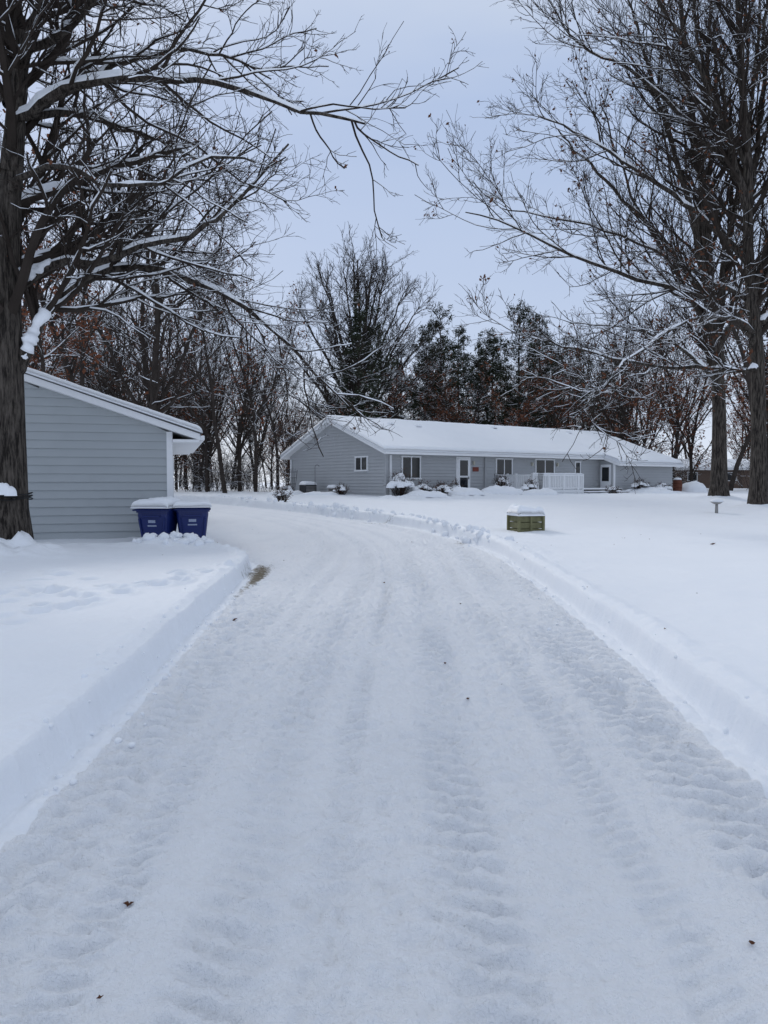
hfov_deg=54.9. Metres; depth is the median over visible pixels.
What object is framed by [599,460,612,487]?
wing side siding
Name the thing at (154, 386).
bare tree
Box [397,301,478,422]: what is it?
pine tree
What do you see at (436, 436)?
roof
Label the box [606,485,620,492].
snowy shrub
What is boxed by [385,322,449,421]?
pine tree
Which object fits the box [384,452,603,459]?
gutter
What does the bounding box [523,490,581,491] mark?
deck floor
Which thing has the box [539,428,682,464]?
roof
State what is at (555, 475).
front rail
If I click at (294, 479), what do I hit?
garden trellis
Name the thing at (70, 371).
bare tree
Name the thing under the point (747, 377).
bare tree
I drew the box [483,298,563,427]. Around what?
pine tree
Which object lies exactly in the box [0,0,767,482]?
sky
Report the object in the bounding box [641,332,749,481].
bare tree
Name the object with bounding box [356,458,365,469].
gable window glass
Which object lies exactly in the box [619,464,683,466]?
wing gutter
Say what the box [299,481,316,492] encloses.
air conditioner unit
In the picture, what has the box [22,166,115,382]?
bare tree
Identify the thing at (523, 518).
timber planter box
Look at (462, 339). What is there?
pine tree
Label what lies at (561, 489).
deck snow
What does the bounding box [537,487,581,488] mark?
front rail
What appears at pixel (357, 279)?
maple tree
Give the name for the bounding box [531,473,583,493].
front balusters
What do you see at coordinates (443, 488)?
snowy shrub
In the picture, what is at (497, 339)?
pine tree
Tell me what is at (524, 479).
balusters
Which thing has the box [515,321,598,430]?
bare tree
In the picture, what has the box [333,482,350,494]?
snowy shrub
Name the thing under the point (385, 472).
corner trim
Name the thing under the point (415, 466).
living window glass
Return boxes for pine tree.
[326,289,398,417]
[381,346,421,419]
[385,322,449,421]
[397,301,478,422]
[411,335,467,418]
[428,325,491,423]
[450,340,500,424]
[460,327,517,425]
[465,334,517,424]
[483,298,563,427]
[503,312,584,425]
[527,345,576,428]
[529,335,591,430]
[558,342,616,432]
[594,343,633,439]
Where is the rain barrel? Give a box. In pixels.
[673,477,681,490]
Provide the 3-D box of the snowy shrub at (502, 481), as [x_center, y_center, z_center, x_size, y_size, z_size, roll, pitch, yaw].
[6.610,-1.594,41.373,1.206,1.114,1.254,0,2,0]
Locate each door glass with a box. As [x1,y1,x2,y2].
[460,460,467,475]
[460,477,467,487]
[536,460,553,487]
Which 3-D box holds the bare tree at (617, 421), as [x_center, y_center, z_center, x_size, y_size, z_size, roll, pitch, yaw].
[19.973,-10.680,62.416,10.498,19.150,11.150,0,2,-9]
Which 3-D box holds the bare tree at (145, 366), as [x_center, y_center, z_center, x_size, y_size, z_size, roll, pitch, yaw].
[-14.012,-10.946,42.824,12.461,21.403,11.734,2,3,41]
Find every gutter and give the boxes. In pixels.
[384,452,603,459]
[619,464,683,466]
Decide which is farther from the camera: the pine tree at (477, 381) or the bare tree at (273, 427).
the pine tree at (477, 381)
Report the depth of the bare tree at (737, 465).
58.00 m
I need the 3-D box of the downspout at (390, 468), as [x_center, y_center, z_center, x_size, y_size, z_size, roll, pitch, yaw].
[0.351,-1.773,39.029,0.090,2.470,0.085,-2,3,-35]
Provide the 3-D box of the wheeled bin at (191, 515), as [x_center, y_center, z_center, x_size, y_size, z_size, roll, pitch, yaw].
[-4.601,0.334,17.782,0.890,1.266,1.068,-1,2,-14]
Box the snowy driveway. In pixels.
[0,504,767,1023]
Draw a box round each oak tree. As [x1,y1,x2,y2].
[0,0,488,539]
[413,0,767,504]
[497,0,767,495]
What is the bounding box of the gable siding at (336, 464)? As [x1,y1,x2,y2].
[290,424,383,495]
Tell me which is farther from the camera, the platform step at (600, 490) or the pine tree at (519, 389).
the pine tree at (519, 389)
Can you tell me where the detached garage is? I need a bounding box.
[24,367,204,539]
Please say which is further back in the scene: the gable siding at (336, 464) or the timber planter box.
the gable siding at (336, 464)
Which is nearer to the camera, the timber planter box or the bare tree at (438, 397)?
the timber planter box
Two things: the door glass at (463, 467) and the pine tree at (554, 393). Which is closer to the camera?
the door glass at (463, 467)
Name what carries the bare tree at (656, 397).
on the snow ground
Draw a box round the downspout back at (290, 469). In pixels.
[290,460,291,483]
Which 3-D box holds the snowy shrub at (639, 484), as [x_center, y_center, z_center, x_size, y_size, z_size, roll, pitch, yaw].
[16.540,-1.785,47.802,1.294,0.952,1.188,0,2,0]
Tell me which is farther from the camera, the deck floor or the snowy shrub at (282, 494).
the deck floor
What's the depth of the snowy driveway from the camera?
3.49 m
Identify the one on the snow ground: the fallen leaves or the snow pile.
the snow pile
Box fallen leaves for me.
[96,542,754,998]
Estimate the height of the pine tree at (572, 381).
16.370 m
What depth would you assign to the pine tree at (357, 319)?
56.13 m
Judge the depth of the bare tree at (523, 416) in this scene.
60.55 m
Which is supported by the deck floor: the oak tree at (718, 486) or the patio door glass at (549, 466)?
the patio door glass at (549, 466)
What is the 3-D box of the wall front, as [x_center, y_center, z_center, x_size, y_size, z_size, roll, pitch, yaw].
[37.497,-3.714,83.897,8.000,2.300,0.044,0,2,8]
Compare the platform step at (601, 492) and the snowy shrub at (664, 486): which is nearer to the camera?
the platform step at (601, 492)
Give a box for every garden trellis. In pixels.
[289,474,296,486]
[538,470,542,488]
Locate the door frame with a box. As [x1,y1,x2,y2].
[456,457,469,487]
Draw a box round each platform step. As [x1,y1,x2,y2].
[584,489,621,490]
[584,492,627,492]
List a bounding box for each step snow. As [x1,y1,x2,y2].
[579,488,621,489]
[584,490,629,491]
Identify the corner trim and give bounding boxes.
[384,454,387,495]
[613,464,615,485]
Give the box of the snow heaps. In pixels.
[267,485,676,496]
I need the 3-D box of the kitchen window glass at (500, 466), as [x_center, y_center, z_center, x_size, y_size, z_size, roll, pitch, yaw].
[7.111,-2.662,43.778,1.280,0.830,0.009,-2,3,-35]
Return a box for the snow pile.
[682,481,706,491]
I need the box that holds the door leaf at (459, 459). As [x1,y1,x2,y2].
[458,458,469,487]
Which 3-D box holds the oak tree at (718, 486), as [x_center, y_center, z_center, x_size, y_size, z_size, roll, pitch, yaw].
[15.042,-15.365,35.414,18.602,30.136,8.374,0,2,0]
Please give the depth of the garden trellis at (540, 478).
41.93 m
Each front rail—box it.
[534,474,581,475]
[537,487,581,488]
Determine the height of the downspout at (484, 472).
2.470 m
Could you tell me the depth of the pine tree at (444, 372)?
76.14 m
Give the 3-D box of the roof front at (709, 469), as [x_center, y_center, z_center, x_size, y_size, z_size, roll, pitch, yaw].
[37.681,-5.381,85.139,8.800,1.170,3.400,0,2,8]
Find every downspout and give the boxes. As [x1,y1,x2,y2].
[389,455,391,494]
[484,457,485,487]
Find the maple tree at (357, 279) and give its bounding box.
[261,222,449,424]
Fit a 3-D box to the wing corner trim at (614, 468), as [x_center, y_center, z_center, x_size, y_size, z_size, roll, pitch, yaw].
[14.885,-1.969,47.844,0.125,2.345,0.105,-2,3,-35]
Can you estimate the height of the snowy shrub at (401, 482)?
1.600 m
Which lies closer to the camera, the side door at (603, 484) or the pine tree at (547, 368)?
the side door at (603, 484)
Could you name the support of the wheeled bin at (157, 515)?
on the snow ground
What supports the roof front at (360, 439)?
attached to the roof back at (288, 454)
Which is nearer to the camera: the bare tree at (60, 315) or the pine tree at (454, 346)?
the bare tree at (60, 315)
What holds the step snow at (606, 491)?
on the platform step at (601, 492)
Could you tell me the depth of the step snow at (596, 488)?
45.53 m
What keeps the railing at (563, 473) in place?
on the front rail at (555, 475)
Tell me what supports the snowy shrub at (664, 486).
on the snow ground
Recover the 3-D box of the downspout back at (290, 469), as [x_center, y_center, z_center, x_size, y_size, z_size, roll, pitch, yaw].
[-5.962,-2.116,47.466,0.075,2.470,0.100,-2,3,-35]
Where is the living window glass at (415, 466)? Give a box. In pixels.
[403,458,419,476]
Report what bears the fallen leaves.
on the snowy driveway
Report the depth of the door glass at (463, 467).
41.90 m
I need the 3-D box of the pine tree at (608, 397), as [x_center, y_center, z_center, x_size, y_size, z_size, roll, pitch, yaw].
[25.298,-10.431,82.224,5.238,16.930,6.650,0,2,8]
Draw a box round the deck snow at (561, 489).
[522,488,580,489]
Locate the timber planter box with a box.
[507,504,544,531]
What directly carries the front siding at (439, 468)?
on the snow ground
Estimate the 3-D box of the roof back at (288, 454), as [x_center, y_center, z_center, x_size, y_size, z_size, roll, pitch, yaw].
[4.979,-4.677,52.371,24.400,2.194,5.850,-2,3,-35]
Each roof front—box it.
[327,420,602,457]
[674,468,747,469]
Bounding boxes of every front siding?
[388,454,599,495]
[615,465,672,490]
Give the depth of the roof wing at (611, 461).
48.04 m
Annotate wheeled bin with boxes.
[130,496,179,536]
[172,499,211,537]
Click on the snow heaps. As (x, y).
(494, 489)
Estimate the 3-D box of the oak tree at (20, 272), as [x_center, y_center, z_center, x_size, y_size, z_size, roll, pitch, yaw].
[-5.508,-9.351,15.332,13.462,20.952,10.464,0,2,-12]
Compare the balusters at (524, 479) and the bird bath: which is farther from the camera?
the balusters at (524, 479)
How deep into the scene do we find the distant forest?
60.16 m
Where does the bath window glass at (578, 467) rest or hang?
attached to the front siding at (439, 468)
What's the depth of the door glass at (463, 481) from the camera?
41.95 m
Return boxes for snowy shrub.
[272,485,291,501]
[283,481,294,490]
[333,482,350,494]
[383,468,416,495]
[412,479,434,490]
[432,480,452,490]
[434,483,451,493]
[448,480,460,487]
[493,474,513,485]
[520,476,537,491]
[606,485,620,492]
[630,478,649,488]
[651,482,672,488]
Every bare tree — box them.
[0,25,117,375]
[0,50,176,386]
[22,115,228,415]
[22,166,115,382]
[27,234,110,377]
[41,67,292,413]
[129,241,239,492]
[216,320,339,490]
[415,352,497,423]
[473,336,570,426]
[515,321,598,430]
[525,344,587,429]
[555,267,679,442]
[600,311,685,454]
[600,334,690,451]
[638,169,767,419]
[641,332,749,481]
[693,303,767,490]
[728,223,767,348]
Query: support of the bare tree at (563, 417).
on the snow ground
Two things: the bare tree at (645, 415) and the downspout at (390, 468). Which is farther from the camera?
the bare tree at (645, 415)
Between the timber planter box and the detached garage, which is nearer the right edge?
the timber planter box
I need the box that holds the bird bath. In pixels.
[710,499,722,512]
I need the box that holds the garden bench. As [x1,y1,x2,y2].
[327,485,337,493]
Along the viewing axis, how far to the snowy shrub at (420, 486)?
38.78 m
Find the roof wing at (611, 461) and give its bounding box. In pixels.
[603,457,680,465]
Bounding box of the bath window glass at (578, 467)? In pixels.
[576,463,579,472]
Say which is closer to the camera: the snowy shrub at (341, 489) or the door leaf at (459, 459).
the snowy shrub at (341, 489)
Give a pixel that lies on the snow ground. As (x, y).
(660, 577)
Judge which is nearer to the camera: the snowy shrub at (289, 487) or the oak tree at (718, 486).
the oak tree at (718, 486)
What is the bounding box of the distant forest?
[22,246,767,491]
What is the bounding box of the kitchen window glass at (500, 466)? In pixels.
[497,460,511,473]
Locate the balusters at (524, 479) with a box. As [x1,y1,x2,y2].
[506,474,531,487]
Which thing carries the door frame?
attached to the front siding at (439, 468)
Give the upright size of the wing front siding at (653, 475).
2.360 m
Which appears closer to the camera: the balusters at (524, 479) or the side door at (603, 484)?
the balusters at (524, 479)
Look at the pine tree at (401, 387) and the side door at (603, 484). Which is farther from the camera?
the pine tree at (401, 387)
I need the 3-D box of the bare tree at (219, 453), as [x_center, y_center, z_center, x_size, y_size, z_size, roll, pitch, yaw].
[-11.630,-8.061,43.465,7.425,15.287,5.476,0,2,8]
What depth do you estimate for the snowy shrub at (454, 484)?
40.33 m
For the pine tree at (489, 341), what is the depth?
70.19 m
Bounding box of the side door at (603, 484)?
[600,464,610,487]
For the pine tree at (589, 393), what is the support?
on the snow ground
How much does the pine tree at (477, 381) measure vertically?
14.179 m
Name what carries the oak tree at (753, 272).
on the snow ground
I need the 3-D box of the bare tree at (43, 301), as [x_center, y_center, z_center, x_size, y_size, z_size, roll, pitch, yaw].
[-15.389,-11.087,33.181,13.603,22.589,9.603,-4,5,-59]
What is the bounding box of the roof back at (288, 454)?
[280,419,525,460]
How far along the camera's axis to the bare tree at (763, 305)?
54.69 m
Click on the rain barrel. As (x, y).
(677, 483)
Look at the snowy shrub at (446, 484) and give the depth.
39.84 m
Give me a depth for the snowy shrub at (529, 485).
41.24 m
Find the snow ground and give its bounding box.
[0,483,767,848]

